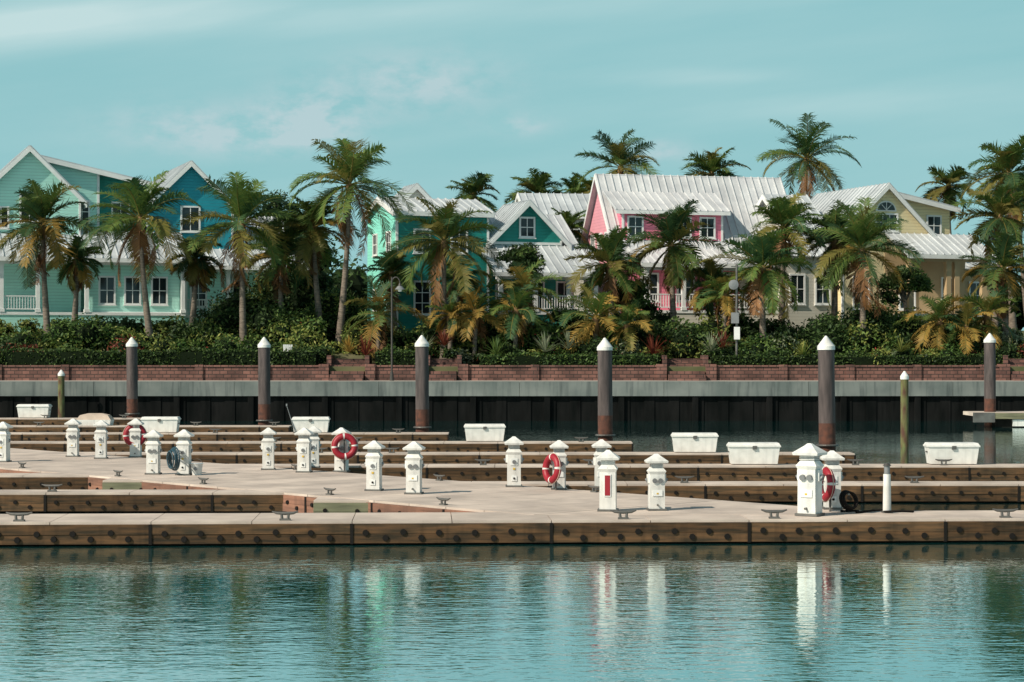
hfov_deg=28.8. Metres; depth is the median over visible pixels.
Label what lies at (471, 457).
finger pier
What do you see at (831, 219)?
palm tree
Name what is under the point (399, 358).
clipped hedge
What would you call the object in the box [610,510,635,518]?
dock cleat
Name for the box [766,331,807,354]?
shrub
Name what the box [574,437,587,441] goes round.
dock cleat
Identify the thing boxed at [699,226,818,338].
palm tree
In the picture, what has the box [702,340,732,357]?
shrub
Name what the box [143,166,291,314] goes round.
walls
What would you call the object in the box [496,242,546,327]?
broadleaf tree
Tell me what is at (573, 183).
palm tree
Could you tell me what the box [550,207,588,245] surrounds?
palm tree
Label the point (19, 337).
shrub
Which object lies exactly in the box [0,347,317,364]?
clipped hedge
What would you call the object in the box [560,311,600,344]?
shrub
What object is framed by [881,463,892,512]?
dock light post
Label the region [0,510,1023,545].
floating pier
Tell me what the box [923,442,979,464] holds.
dock box
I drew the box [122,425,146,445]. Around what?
lifebuoy
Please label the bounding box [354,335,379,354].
agave plant
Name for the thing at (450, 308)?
palm
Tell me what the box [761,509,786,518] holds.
dock cleat
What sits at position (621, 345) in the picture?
shrub
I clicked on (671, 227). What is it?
palm tree
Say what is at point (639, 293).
broadleaf tree
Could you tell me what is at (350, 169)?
palm tree
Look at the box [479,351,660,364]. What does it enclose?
clipped hedge
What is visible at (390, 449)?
dock cleat
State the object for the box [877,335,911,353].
shrub
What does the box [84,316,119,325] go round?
shrub
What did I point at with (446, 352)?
shrub
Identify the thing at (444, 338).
agave plant
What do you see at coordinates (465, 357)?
shrub
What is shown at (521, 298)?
palm
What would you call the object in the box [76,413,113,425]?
covered dock box
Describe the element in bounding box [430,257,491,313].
palm tree
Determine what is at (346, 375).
brick steps
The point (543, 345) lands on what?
agave plant
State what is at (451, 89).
sky
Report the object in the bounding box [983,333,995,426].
mooring piling
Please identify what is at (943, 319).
shrub
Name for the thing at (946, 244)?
roof
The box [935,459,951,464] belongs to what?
dock cleat
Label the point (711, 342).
agave plant
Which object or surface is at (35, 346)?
shrub
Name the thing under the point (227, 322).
shrub
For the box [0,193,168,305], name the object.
windows
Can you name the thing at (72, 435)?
dock power pedestal
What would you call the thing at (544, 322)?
shrub
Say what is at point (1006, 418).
floating platform
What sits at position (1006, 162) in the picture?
palm tree
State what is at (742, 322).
shrub
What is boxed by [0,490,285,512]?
finger pier
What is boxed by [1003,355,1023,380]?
brick steps
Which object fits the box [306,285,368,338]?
shrub
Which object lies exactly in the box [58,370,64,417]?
channel piling
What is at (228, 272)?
porch
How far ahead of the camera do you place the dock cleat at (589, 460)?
56.87 m
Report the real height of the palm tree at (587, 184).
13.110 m
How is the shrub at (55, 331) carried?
on the ground
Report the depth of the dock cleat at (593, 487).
46.02 m
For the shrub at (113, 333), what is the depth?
114.12 m
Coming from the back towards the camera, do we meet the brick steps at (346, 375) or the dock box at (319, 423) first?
the brick steps at (346, 375)
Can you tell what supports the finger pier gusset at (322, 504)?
on the dock walkway at (302, 492)
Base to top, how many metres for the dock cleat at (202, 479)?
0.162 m
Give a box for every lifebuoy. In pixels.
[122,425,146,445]
[331,432,357,470]
[542,453,561,489]
[822,466,835,511]
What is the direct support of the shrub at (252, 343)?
on the ground
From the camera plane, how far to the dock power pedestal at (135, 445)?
60.84 m
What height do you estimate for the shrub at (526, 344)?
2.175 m
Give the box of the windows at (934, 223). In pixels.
[788,202,978,310]
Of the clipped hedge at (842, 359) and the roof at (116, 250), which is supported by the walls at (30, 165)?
the roof at (116, 250)
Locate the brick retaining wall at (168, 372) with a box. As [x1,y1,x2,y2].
[0,364,329,379]
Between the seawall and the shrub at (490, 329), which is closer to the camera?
the seawall
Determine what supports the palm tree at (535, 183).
on the ground
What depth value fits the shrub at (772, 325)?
117.42 m
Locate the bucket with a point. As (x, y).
(196, 468)
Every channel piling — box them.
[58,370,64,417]
[900,371,908,446]
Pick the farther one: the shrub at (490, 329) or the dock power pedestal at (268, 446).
the shrub at (490, 329)
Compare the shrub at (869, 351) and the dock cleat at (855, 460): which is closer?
the dock cleat at (855, 460)
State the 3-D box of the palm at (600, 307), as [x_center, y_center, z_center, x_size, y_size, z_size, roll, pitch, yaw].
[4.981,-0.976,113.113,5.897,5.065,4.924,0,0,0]
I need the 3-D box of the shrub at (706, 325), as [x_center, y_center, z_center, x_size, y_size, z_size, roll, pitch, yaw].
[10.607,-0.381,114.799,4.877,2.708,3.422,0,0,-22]
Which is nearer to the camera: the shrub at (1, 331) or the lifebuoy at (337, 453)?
the lifebuoy at (337, 453)
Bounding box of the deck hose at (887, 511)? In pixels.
[840,509,913,512]
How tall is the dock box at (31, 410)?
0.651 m
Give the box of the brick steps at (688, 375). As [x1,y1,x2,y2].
[661,355,707,380]
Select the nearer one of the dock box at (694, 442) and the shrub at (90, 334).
the dock box at (694, 442)
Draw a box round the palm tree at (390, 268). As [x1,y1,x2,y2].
[362,250,420,331]
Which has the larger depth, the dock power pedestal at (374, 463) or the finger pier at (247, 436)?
the finger pier at (247, 436)
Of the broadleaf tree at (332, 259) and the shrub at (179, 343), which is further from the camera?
the broadleaf tree at (332, 259)
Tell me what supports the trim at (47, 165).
attached to the walls at (30, 165)
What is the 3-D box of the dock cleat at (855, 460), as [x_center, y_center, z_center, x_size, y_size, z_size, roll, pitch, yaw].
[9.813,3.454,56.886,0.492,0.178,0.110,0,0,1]
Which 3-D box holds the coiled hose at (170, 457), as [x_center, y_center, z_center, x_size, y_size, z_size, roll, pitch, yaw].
[-8.882,3.084,52.147,0.255,0.640,0.657,0,0,-27]
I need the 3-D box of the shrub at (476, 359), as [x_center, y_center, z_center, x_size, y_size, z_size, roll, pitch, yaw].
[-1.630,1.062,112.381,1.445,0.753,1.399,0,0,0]
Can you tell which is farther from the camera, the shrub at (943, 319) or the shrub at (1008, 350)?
the shrub at (943, 319)
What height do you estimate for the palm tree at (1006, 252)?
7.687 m
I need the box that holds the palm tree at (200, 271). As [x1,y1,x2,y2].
[168,236,227,325]
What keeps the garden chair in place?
on the ground
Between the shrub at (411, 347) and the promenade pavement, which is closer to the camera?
the promenade pavement
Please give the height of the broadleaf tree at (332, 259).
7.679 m
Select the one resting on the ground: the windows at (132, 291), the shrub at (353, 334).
the shrub at (353, 334)
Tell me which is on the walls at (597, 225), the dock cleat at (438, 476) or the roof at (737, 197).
the roof at (737, 197)
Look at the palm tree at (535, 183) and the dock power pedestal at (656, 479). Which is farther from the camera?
the palm tree at (535, 183)
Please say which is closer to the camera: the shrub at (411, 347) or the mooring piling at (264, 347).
the mooring piling at (264, 347)
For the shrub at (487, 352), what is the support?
on the ground
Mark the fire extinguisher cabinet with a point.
(607, 468)
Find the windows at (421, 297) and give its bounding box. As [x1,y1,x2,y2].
[372,217,572,315]
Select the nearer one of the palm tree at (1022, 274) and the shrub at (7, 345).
the shrub at (7, 345)
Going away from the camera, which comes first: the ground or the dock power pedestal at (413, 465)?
the dock power pedestal at (413, 465)
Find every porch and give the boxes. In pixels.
[0,257,185,330]
[180,265,301,324]
[483,272,598,324]
[641,263,817,324]
[893,254,994,322]
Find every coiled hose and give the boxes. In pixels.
[166,447,179,470]
[839,490,857,510]
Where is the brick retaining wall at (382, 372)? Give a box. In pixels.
[365,364,414,379]
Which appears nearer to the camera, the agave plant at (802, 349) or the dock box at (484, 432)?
the dock box at (484, 432)
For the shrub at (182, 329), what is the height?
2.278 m
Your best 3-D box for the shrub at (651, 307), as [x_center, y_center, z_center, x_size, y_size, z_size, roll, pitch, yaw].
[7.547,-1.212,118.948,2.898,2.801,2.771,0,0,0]
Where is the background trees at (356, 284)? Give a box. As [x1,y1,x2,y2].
[318,226,1023,330]
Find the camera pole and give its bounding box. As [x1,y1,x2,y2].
[729,255,739,356]
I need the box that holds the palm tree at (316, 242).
[263,191,362,343]
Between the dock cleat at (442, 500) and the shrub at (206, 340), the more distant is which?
the shrub at (206, 340)
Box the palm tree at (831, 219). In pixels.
[793,205,872,318]
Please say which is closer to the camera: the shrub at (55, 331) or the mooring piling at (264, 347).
the mooring piling at (264, 347)
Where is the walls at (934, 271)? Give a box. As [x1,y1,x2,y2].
[763,190,1001,329]
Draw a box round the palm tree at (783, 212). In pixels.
[747,192,829,322]
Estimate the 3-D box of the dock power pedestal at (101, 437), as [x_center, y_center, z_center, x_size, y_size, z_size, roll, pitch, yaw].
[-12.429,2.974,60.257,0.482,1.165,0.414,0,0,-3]
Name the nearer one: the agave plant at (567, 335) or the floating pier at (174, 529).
the floating pier at (174, 529)
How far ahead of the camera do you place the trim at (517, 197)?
142.47 m
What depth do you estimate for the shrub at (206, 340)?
115.08 m
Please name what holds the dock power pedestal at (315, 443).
on the dock walkway at (302, 492)
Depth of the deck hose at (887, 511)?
40.22 m
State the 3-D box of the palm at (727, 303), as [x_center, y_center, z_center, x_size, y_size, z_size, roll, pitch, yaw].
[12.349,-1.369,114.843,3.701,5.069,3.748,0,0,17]
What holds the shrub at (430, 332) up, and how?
on the ground
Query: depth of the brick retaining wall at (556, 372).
109.99 m
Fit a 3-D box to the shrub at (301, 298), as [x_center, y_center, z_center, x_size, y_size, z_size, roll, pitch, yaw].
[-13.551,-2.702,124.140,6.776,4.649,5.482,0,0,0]
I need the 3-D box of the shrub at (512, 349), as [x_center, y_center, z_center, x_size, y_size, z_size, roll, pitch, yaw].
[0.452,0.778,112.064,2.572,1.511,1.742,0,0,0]
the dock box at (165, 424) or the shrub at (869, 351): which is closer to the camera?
the dock box at (165, 424)
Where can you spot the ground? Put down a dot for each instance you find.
(339, 355)
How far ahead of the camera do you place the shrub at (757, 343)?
113.83 m
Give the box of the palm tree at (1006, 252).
[959,229,1023,336]
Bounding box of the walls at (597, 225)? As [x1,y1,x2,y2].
[584,192,767,323]
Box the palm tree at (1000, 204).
[949,175,1023,328]
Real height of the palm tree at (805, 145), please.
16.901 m
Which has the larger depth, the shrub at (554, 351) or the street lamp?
the shrub at (554, 351)
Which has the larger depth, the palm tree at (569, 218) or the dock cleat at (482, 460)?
the palm tree at (569, 218)
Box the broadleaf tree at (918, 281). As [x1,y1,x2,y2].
[874,264,934,312]
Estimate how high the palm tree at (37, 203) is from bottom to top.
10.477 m
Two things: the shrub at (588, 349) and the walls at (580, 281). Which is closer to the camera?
the shrub at (588, 349)
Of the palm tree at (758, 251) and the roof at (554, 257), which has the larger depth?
the roof at (554, 257)
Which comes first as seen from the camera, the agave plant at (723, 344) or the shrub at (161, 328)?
the agave plant at (723, 344)
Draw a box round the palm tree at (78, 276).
[46,235,103,322]
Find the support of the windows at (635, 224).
attached to the walls at (597, 225)
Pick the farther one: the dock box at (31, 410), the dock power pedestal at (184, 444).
the dock box at (31, 410)
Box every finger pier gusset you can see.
[102,478,142,489]
[313,496,368,513]
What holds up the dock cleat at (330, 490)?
on the dock walkway at (302, 492)
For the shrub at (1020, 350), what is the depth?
112.44 m
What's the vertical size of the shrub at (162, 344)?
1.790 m
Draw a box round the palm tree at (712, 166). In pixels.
[682,147,750,176]
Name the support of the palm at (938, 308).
on the ground
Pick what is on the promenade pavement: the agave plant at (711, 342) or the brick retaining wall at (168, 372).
the brick retaining wall at (168, 372)
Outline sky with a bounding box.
[0,0,1023,330]
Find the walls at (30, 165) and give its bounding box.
[0,152,179,315]
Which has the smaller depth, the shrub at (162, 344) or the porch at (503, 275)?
the shrub at (162, 344)
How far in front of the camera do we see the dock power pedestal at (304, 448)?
53.38 m
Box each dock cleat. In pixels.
[6,512,32,521]
[42,484,62,491]
[113,470,122,476]
[198,477,208,483]
[272,511,297,520]
[324,487,335,494]
[385,447,398,452]
[433,474,444,480]
[436,497,450,504]
[475,459,491,464]
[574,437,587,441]
[582,459,592,464]
[587,485,598,492]
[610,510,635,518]
[675,476,693,482]
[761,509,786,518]
[847,459,863,464]
[904,476,923,482]
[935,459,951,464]
[992,508,1017,517]
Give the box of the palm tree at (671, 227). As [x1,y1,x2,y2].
[627,199,725,321]
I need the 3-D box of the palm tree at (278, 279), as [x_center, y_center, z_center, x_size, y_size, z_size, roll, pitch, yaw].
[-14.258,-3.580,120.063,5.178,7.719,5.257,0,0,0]
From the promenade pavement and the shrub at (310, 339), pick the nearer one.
the promenade pavement
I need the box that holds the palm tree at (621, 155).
[574,129,661,190]
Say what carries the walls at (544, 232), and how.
on the ground
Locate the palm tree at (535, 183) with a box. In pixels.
[502,168,562,204]
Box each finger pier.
[0,418,140,424]
[0,473,88,489]
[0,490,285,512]
[9,425,291,431]
[10,432,448,441]
[10,441,632,454]
[79,452,855,463]
[235,464,1023,481]
[466,481,1023,502]
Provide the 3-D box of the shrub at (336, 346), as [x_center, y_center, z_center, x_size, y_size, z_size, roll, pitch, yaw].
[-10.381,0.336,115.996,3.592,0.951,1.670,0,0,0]
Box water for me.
[0,421,1023,681]
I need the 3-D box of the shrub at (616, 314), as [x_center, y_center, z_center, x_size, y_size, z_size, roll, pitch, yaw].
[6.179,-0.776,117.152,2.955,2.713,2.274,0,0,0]
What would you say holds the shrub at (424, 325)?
on the ground
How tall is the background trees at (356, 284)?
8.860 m
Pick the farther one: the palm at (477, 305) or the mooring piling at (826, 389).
the palm at (477, 305)
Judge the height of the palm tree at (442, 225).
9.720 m
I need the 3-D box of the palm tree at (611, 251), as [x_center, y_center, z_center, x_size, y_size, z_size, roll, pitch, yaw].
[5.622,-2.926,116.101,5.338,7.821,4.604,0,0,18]
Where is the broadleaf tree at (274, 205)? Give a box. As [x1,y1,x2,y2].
[253,189,302,222]
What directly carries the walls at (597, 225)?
on the ground
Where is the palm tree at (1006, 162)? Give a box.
[956,134,1023,330]
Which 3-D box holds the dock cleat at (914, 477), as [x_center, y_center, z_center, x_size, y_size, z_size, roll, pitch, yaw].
[9.957,3.421,49.286,0.492,0.178,0.110,0,0,-1]
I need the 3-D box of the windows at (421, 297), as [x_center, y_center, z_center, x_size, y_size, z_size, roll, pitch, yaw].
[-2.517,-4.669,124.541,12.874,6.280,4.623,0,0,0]
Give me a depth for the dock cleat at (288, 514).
38.51 m
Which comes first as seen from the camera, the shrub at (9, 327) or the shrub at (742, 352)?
the shrub at (742, 352)
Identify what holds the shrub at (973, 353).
on the ground
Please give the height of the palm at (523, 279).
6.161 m
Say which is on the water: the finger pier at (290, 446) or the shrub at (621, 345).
the finger pier at (290, 446)
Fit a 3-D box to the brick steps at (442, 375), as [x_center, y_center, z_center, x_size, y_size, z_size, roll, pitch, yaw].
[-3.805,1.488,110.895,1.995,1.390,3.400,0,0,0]
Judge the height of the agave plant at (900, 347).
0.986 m
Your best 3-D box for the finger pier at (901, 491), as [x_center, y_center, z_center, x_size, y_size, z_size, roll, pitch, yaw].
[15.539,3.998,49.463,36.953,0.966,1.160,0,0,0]
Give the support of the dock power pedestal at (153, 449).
on the dock walkway at (302, 492)
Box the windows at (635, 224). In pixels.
[588,216,765,302]
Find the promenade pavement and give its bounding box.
[0,380,1011,382]
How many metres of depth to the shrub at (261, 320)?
116.28 m
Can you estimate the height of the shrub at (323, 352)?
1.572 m
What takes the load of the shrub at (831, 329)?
on the ground
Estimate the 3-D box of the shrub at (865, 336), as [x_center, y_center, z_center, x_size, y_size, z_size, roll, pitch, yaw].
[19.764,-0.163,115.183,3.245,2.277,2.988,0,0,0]
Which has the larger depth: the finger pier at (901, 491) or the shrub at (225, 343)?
the shrub at (225, 343)
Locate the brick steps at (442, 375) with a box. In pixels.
[429,355,461,380]
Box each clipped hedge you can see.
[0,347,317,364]
[375,349,414,364]
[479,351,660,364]
[711,352,1004,364]
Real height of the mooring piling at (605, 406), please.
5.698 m
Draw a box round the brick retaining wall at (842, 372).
[705,364,1009,379]
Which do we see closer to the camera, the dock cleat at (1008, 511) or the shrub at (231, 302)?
the dock cleat at (1008, 511)
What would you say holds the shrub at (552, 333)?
on the ground
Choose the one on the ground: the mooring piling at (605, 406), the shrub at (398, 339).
the shrub at (398, 339)
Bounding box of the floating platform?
[963,411,1023,426]
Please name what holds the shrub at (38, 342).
on the ground
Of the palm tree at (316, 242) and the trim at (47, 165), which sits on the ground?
the palm tree at (316, 242)
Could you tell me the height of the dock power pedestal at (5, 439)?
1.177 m
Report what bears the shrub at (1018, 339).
on the ground
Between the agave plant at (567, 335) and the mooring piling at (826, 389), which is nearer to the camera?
the mooring piling at (826, 389)
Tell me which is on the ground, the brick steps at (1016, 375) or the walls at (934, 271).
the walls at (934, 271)
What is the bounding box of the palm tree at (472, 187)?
[445,171,498,212]
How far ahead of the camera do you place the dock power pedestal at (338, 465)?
53.67 m
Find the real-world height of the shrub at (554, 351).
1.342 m
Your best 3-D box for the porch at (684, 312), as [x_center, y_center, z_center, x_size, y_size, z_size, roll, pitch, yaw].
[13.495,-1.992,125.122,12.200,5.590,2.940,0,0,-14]
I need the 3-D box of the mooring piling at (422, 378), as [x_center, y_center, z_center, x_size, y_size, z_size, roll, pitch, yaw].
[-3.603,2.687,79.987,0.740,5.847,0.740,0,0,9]
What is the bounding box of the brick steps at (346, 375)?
[327,355,371,380]
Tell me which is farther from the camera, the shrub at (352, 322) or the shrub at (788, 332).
the shrub at (352, 322)
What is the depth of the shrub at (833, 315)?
119.75 m
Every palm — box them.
[341,275,430,363]
[425,290,471,348]
[442,285,508,361]
[480,279,555,352]
[486,257,566,335]
[549,282,649,353]
[603,300,656,351]
[694,275,759,339]
[893,292,976,353]
[938,303,999,354]
[947,284,1020,351]
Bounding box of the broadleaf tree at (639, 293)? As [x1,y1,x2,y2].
[615,278,650,328]
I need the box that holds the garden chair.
[283,345,292,351]
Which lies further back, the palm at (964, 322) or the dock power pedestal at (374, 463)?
the palm at (964, 322)
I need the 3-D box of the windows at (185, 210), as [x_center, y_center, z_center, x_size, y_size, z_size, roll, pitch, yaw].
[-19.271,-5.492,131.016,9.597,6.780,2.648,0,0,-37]
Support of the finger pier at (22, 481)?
on the water
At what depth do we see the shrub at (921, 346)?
114.11 m
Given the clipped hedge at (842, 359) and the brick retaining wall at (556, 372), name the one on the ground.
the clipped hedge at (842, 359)
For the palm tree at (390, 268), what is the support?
on the ground
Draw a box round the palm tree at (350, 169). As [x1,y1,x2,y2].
[287,138,414,344]
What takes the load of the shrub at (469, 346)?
on the ground
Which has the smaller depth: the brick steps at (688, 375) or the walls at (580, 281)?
the brick steps at (688, 375)
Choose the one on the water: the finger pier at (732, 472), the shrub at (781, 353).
the finger pier at (732, 472)
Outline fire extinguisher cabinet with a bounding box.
[596,450,619,511]
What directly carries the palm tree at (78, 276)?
on the ground
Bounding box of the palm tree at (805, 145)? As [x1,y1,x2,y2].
[754,112,860,198]
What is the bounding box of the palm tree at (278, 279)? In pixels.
[233,219,313,311]
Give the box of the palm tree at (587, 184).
[563,172,607,193]
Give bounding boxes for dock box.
[16,404,51,417]
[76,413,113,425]
[140,417,180,432]
[291,417,330,432]
[464,424,505,441]
[671,432,718,452]
[726,442,780,464]
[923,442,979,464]
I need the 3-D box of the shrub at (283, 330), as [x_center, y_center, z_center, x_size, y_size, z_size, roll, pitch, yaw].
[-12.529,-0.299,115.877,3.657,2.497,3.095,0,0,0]
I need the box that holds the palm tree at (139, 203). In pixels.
[70,170,204,337]
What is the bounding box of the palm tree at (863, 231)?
[809,196,925,356]
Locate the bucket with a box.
[190,458,202,474]
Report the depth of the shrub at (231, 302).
121.47 m
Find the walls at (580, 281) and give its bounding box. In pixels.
[573,219,584,310]
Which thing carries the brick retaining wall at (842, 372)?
on the promenade pavement
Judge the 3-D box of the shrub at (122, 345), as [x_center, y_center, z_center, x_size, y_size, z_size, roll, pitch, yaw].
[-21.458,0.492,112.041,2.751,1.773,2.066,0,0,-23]
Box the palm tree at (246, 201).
[176,171,293,343]
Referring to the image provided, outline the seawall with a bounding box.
[0,381,1023,420]
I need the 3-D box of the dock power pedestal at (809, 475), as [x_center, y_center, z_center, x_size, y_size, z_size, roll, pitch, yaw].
[5.924,2.753,39.615,0.593,1.432,0.508,0,0,32]
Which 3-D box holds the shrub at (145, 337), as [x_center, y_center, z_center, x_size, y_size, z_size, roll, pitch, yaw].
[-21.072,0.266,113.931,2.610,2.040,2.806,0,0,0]
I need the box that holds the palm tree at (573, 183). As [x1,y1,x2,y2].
[559,176,588,193]
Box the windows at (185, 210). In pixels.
[180,206,263,307]
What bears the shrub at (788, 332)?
on the ground
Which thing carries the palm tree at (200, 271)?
on the ground
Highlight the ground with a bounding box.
[11,331,1023,394]
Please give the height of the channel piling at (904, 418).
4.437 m
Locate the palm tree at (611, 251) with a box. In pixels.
[564,224,656,329]
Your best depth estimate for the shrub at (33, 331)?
120.12 m
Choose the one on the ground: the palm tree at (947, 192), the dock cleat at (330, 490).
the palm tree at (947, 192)
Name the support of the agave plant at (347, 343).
on the brick steps at (346, 375)
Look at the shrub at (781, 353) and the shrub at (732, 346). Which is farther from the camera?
the shrub at (732, 346)
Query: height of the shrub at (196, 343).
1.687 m
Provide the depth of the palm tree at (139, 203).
114.75 m
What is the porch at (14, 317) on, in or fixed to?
on the ground
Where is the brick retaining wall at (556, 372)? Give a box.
[458,364,666,379]
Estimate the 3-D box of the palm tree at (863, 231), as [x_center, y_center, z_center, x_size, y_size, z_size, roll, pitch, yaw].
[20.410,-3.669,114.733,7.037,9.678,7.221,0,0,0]
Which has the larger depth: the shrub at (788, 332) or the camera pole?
the shrub at (788, 332)
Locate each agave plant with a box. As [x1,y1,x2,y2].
[338,335,359,351]
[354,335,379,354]
[414,332,437,348]
[435,329,453,345]
[485,338,507,353]
[529,331,560,351]
[556,330,577,348]
[645,334,666,354]
[701,329,725,350]
[710,330,733,348]
[794,341,808,354]
[892,336,914,351]
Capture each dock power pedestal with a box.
[0,422,12,461]
[64,419,81,456]
[93,420,108,458]
[127,418,143,457]
[143,430,163,474]
[174,429,193,474]
[260,428,276,469]
[294,428,313,472]
[308,426,321,467]
[331,428,351,471]
[363,441,384,490]
[402,441,425,494]
[504,436,523,486]
[550,440,568,489]
[591,439,611,489]
[644,454,668,510]
[792,443,827,516]
[820,450,844,509]
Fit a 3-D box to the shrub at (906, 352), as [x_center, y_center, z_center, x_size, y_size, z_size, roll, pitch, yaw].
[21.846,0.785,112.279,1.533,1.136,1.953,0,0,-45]
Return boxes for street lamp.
[390,277,404,380]
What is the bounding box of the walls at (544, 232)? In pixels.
[367,190,564,332]
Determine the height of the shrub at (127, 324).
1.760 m
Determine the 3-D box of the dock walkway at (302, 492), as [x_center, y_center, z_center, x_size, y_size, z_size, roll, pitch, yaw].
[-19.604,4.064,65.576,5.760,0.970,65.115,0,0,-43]
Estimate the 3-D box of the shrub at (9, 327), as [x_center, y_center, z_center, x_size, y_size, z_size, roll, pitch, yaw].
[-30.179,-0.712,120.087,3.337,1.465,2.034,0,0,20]
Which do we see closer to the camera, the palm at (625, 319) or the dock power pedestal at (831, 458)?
the dock power pedestal at (831, 458)
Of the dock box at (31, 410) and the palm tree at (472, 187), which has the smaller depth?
the dock box at (31, 410)
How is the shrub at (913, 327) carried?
on the ground
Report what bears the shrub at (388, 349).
on the ground
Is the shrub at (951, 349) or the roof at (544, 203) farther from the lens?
the roof at (544, 203)
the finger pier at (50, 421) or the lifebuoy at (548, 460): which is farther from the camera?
the finger pier at (50, 421)
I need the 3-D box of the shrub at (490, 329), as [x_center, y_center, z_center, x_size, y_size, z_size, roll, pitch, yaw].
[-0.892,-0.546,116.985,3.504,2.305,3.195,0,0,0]
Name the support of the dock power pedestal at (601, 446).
on the dock walkway at (302, 492)
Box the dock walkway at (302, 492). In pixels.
[0,448,718,514]
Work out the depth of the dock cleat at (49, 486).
46.26 m
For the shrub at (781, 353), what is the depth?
111.39 m
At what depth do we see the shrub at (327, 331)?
118.64 m
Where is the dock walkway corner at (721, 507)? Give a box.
[539,500,914,522]
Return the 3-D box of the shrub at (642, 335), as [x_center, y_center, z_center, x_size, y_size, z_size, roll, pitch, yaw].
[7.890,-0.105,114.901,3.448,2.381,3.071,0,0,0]
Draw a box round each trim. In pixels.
[0,146,179,312]
[146,161,257,296]
[361,184,573,322]
[515,193,584,218]
[580,174,785,311]
[757,183,960,320]
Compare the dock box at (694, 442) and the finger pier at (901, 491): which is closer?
the finger pier at (901, 491)
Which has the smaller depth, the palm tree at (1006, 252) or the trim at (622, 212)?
the palm tree at (1006, 252)
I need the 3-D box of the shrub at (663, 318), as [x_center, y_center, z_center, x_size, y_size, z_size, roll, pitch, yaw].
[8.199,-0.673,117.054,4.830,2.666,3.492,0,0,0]
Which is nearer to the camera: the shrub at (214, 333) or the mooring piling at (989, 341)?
the mooring piling at (989, 341)
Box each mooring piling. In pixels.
[125,337,139,417]
[256,337,272,424]
[413,335,430,431]
[595,338,614,440]
[816,336,837,451]
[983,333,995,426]
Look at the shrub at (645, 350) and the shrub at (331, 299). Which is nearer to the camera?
the shrub at (645, 350)
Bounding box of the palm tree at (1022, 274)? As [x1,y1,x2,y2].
[988,171,1023,309]
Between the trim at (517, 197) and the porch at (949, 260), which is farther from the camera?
the trim at (517, 197)
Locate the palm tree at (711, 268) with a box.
[683,259,741,320]
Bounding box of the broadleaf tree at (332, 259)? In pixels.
[266,210,340,267]
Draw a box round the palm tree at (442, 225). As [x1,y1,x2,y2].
[375,197,504,358]
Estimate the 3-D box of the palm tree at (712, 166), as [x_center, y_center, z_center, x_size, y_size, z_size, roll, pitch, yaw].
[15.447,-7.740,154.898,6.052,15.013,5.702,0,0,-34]
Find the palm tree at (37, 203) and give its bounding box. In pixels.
[0,179,104,333]
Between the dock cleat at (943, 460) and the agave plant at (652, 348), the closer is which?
the dock cleat at (943, 460)
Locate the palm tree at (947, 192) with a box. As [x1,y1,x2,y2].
[915,164,981,233]
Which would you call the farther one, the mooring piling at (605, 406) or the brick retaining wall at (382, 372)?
the brick retaining wall at (382, 372)
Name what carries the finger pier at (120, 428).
on the water
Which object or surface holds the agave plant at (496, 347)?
on the ground
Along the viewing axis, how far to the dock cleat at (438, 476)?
50.06 m
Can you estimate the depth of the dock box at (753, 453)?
57.03 m
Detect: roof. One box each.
[0,145,185,258]
[147,160,294,266]
[368,183,599,272]
[517,192,589,214]
[581,173,818,264]
[757,182,1007,269]
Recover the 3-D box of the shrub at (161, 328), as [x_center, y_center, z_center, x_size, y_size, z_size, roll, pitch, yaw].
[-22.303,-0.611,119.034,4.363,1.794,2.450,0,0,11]
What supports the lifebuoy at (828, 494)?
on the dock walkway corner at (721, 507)
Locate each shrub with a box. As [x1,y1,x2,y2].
[0,317,40,337]
[0,325,38,346]
[0,327,6,336]
[0,337,21,351]
[2,342,43,351]
[23,324,42,336]
[24,327,53,351]
[40,316,88,333]
[41,313,108,351]
[42,319,101,351]
[53,343,85,363]
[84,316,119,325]
[97,317,139,334]
[100,322,134,350]
[107,334,152,351]
[111,316,171,340]
[124,328,165,347]
[147,334,176,351]
[151,314,202,335]
[160,317,210,343]
[168,338,190,351]
[171,325,215,351]
[188,332,238,351]
[193,306,248,343]
[196,283,269,328]
[200,325,236,342]
[215,336,250,351]
[216,333,251,351]
[238,331,282,351]
[245,263,341,316]
[246,298,306,343]
[267,315,327,347]
[279,326,336,354]
[286,339,334,364]
[291,308,335,338]
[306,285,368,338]
[309,305,369,339]
[323,340,351,352]
[340,323,385,355]
[358,319,416,352]
[373,343,403,361]
[404,319,461,358]
[404,343,414,352]
[407,345,454,357]
[416,315,440,331]
[437,332,472,356]
[446,347,471,363]
[453,335,502,360]
[469,312,510,337]
[471,353,482,363]
[482,337,520,355]
[493,324,535,352]
[499,342,536,355]
[520,315,554,328]
[529,324,565,352]
[531,343,563,355]
[541,325,574,353]
[543,302,586,343]
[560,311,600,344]
[560,348,578,355]
[572,336,618,355]
[590,326,635,342]
[599,308,633,336]
[610,336,642,354]
[621,298,659,324]
[631,307,680,337]
[631,319,670,354]
[636,347,669,363]
[641,322,706,358]
[658,311,731,354]
[701,334,746,357]
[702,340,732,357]
[718,311,770,338]
[734,345,772,360]
[741,316,798,340]
[742,330,780,354]
[765,345,798,356]
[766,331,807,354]
[771,323,812,356]
[795,312,858,355]
[817,309,845,324]
[840,305,908,350]
[842,300,931,337]
[842,319,880,355]
[842,346,865,356]
[866,342,882,352]
[867,345,891,364]
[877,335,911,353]
[888,348,913,355]
[898,332,912,354]
[904,329,963,355]
[914,347,939,362]
[921,312,970,333]
[933,337,975,356]
[962,349,983,356]
[963,329,1023,352]
[976,341,1021,358]
[980,323,1023,338]
[1016,341,1023,358]
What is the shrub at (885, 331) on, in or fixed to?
on the ground

